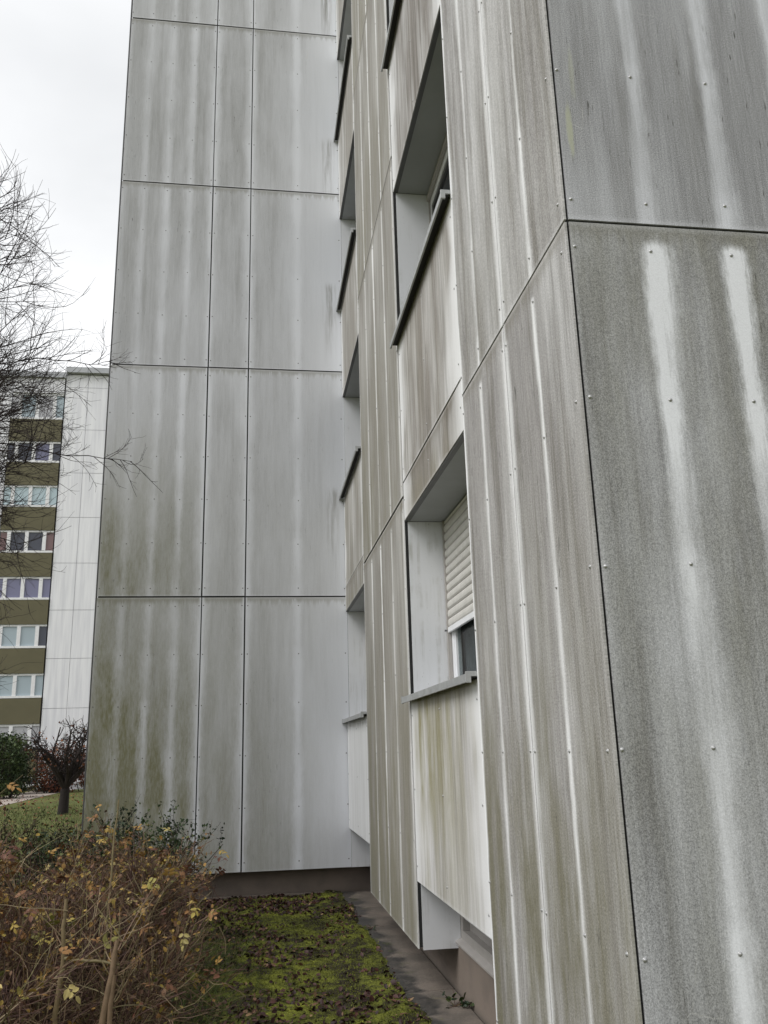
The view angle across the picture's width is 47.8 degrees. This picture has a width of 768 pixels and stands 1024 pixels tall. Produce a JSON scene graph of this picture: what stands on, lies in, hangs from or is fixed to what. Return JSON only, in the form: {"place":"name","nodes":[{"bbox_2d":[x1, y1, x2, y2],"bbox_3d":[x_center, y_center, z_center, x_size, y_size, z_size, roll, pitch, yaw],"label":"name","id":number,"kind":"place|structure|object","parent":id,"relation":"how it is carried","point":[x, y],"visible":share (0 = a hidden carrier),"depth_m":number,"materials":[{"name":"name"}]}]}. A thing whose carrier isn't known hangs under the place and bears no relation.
{"place":"outdoors","nodes":[
{"label":"outdoors","id":0,"kind":"place"},
{"bbox_2d":[0,789,73,805],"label":"path","id":1,"kind":"structure","parent":0,"point":[27,795],"depth_m":39.24,"materials":[{"name":"grey concrete"}]},
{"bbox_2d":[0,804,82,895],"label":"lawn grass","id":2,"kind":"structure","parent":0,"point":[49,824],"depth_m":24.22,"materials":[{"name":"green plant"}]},
{"bbox_2d":[0,367,108,790],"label":"apartment building","id":3,"kind":"structure","parent":0,"point":[52,690],"depth_m":49.88,"materials":[{"name":"grey"}]},
{"bbox_2d":[0,724,39,748],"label":"window","id":4,"kind":"structure","parent":3,"relation":"in","point":[11,727],"depth_m":47.40,"materials":[{"name":"grey"}]},
{"bbox_2d":[0,673,43,698],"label":"window","id":5,"kind":"structure","parent":3,"relation":"in","point":[30,685],"depth_m":48.02,"materials":[{"name":"white"}]},
{"bbox_2d":[0,624,46,648],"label":"window","id":6,"kind":"structure","parent":3,"relation":"in","point":[22,636],"depth_m":48.72,"materials":[{"name":"grey"}]},
{"bbox_2d":[0,577,50,599],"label":"window","id":7,"kind":"structure","parent":3,"relation":"in","point":[41,591],"depth_m":49.42,"materials":[{"name":"white"}]},
{"bbox_2d":[0,530,53,552],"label":"window","id":8,"kind":"structure","parent":3,"relation":"in","point":[47,540],"depth_m":50.16,"materials":[{"name":"white"}]},
{"bbox_2d":[3,485,57,507],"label":"window","id":9,"kind":"structure","parent":3,"relation":"in","point":[51,495],"depth_m":50.89,"materials":[{"name":"white glass"}]},
{"bbox_2d":[8,441,60,463],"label":"window","id":10,"kind":"structure","parent":3,"relation":"in","point":[56,457],"depth_m":51.60,"materials":[{"name":"grey"}]},
{"bbox_2d":[12,393,63,420],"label":"window","id":11,"kind":"structure","parent":3,"relation":"in","point":[61,401],"depth_m":52.36,"materials":[{"name":"grey"}]},
{"bbox_2d":[0,0,132,371],"label":"sky","id":12,"kind":"structure","parent":0,"point":[64,63],"materials":[{"name":"white"}]},
{"bbox_2d":[0,789,370,1011],"bbox_3d":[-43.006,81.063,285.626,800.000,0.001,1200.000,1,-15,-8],"label":"lawn","id":13,"kind":"structure","parent":0,"point":[38,803],"depth_m":27.54,"materials":[{"name":"green plant"}]},
{"bbox_2d":[0,730,29,798],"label":"hedge bush","id":14,"kind":"object","parent":13,"relation":"on","point":[9,773],"visible":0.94,"depth_m":38.21,"materials":[{"name":"green plant"}]},
{"bbox_2d":[0,811,46,879],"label":"shrub","id":15,"kind":"object","parent":13,"relation":"on","point":[10,831],"visible":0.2,"depth_m":11.55,"materials":[{"name":"green plant"}]},
{"bbox_2d":[0,803,81,892],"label":"shrub","id":16,"kind":"object","parent":13,"relation":"on","point":[36,831],"visible":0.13,"depth_m":10.38,"materials":[{"name":"green plant"}]},
{"bbox_2d":[1,793,82,850],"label":"lawn leaf litter","id":17,"kind":"object","parent":13,"relation":"on","point":[39,807],"visible":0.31,"depth_m":30.11,"materials":[{"name":"brown plant"}]},
{"bbox_2d":[20,762,68,791],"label":"russet shrub","id":18,"kind":"object","parent":13,"relation":"on","point":[33,776],"visible":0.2,"depth_m":44.66,"materials":[{"name":"brown plant"}]},
{"bbox_2d":[15,715,87,814],"bbox_3d":[-9.705,7.794,26.723,3.138,2.996,3.026,12,-20,-41],"label":"tree","id":19,"kind":"object","parent":13,"relation":"on","point":[65,775],"visible":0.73,"depth_m":26.50,"materials":[{"name":"brown plant"}]},
{"bbox_2d":[32,738,84,793],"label":"russet shrub","id":20,"kind":"object","parent":13,"relation":"on","point":[56,787],"visible":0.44,"depth_m":42.88,"materials":[{"name":"brown plant"}]},
{"bbox_2d":[76,752,85,790],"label":"russet shrub","id":21,"kind":"object","parent":13,"relation":"on","point":[81,782],"visible":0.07,"depth_m":44.08,"materials":[{"name":"brown plant"}]},
{"bbox_2d":[0,144,162,820],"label":"bare tree","id":22,"kind":"object","parent":13,"relation":"on","point":[4,376],"visible":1,"depth_m":8.51,"materials":[{"name":"brown plant"}]},
{"bbox_2d":[4,890,431,1023],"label":"moss bed","id":23,"kind":"object","parent":13,"relation":"on","point":[327,989],"visible":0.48,"depth_m":6.59,"materials":[{"name":"plant"}]},
{"bbox_2d":[0,857,53,928],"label":"rose bush","id":24,"kind":"object","parent":23,"relation":"on","point":[22,889],"visible":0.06,"depth_m":6.30,"materials":[{"name":"brown plant"}]},
{"bbox_2d":[0,819,60,916],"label":"shrub","id":25,"kind":"object","parent":23,"relation":"on","point":[25,851],"visible":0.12,"depth_m":8.50,"materials":[{"name":"green plant"}]},
{"bbox_2d":[0,826,77,979],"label":"rose bush","id":26,"kind":"object","parent":23,"relation":"on","point":[30,884],"visible":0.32,"depth_m":4.71,"materials":[{"name":"brown plant"}]},
{"bbox_2d":[0,825,177,918],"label":"evergreen shrub","id":27,"kind":"object","parent":23,"relation":"on","point":[43,860],"visible":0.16,"depth_m":7.97,"materials":[{"name":"green plant"}]},
{"bbox_2d":[0,815,222,1004],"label":"rose bush","id":28,"kind":"object","parent":23,"relation":"on","point":[107,853],"visible":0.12,"depth_m":6.17,"materials":[{"name":"brown plant"}]},
{"bbox_2d":[0,800,271,1023],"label":"rose bush","id":29,"kind":"object","parent":23,"relation":"on","point":[177,875],"visible":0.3,"depth_m":4.81,"materials":[{"name":"brown plant"}]},
{"bbox_2d":[59,796,224,934],"bbox_3d":[-2.227,3.233,7.786,1.585,1.322,1.479,-15,-20,39],"label":"evergreen shrub","id":30,"kind":"object","parent":23,"relation":"on","point":[177,842],"visible":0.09,"depth_m":7.82,"materials":[{"name":"green plant"}]},
{"bbox_2d":[0,777,290,1023],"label":"rose bush","id":31,"kind":"object","parent":23,"relation":"on","point":[24,982],"visible":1,"depth_m":3.56,"materials":[{"name":"brown plant"}]},
{"bbox_2d":[132,926,201,1019],"bbox_3d":[-2.275,3.066,5.209,2.114,0.249,5.034,1,-15,-8],"label":"ground ivy","id":32,"kind":"object","parent":23,"relation":"on","point":[175,978],"depth_m":5.81,"materials":[{"name":"green plant"}]},
{"bbox_2d":[132,910,275,1023],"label":"grass","id":33,"kind":"structure","parent":23,"relation":"on","point":[211,989],"depth_m":5.94,"materials":[{"name":"green plant"}]},
{"bbox_2d":[141,890,428,1023],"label":"leaf litter","id":34,"kind":"object","parent":23,"relation":"on","point":[262,928],"visible":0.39,"depth_m":7.09,"materials":[{"name":"brown plant"}]},
{"bbox_2d":[80,0,767,1023],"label":"apartment building","id":35,"kind":"structure","parent":13,"relation":"on","point":[432,584],"depth_m":5.06,"materials":[{"name":"concrete"}]},
{"bbox_2d":[426,133,449,224],"bbox_3d":[0.571,-2.333,6.392,0.090,1.394,1.966,1,-15,-8],"label":"window","id":36,"kind":"structure","parent":35,"relation":"in","point":[441,178],"depth_m":7.08,"materials":[{"name":"glass"}]},
{"bbox_2d":[442,521,476,679],"bbox_3d":[0.674,0.453,5.633,0.137,1.319,1.966,1,-15,-8],"label":"window","id":37,"kind":"structure","parent":35,"relation":"in","point":[461,645],"depth_m":6.40,"materials":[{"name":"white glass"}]},
{"bbox_2d":[455,915,493,978],"bbox_3d":[0.683,2.494,5.068,0.115,0.415,1.982,1,-15,-8],"label":"basement window","id":38,"kind":"structure","parent":35,"relation":"in","point":[473,941],"depth_m":5.57,"materials":[{"name":"grey glass"}]},
{"bbox_2d":[184,890,483,1023],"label":"pavement","id":39,"kind":"structure","parent":0,"point":[422,978],"depth_m":6.69,"materials":[{"name":"grey concrete"}]},
{"bbox_2d":[359,924,383,930],"bbox_3d":[-0.118,3.870,8.086,0.217,0.099,0.270,8,-18,-33],"label":"weed","id":40,"kind":"object","parent":39,"relation":"on","point":[370,927],"visible":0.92,"depth_m":8.06,"materials":[{"name":"plant"}]},
{"bbox_2d":[435,988,473,1008],"bbox_3d":[0.463,3.150,5.599,0.266,0.133,0.199,-5,-16,12],"label":"weed","id":41,"kind":"object","parent":39,"relation":"on","point":[462,1002],"visible":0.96,"depth_m":5.57,"materials":[{"name":"plant"}]}
]}

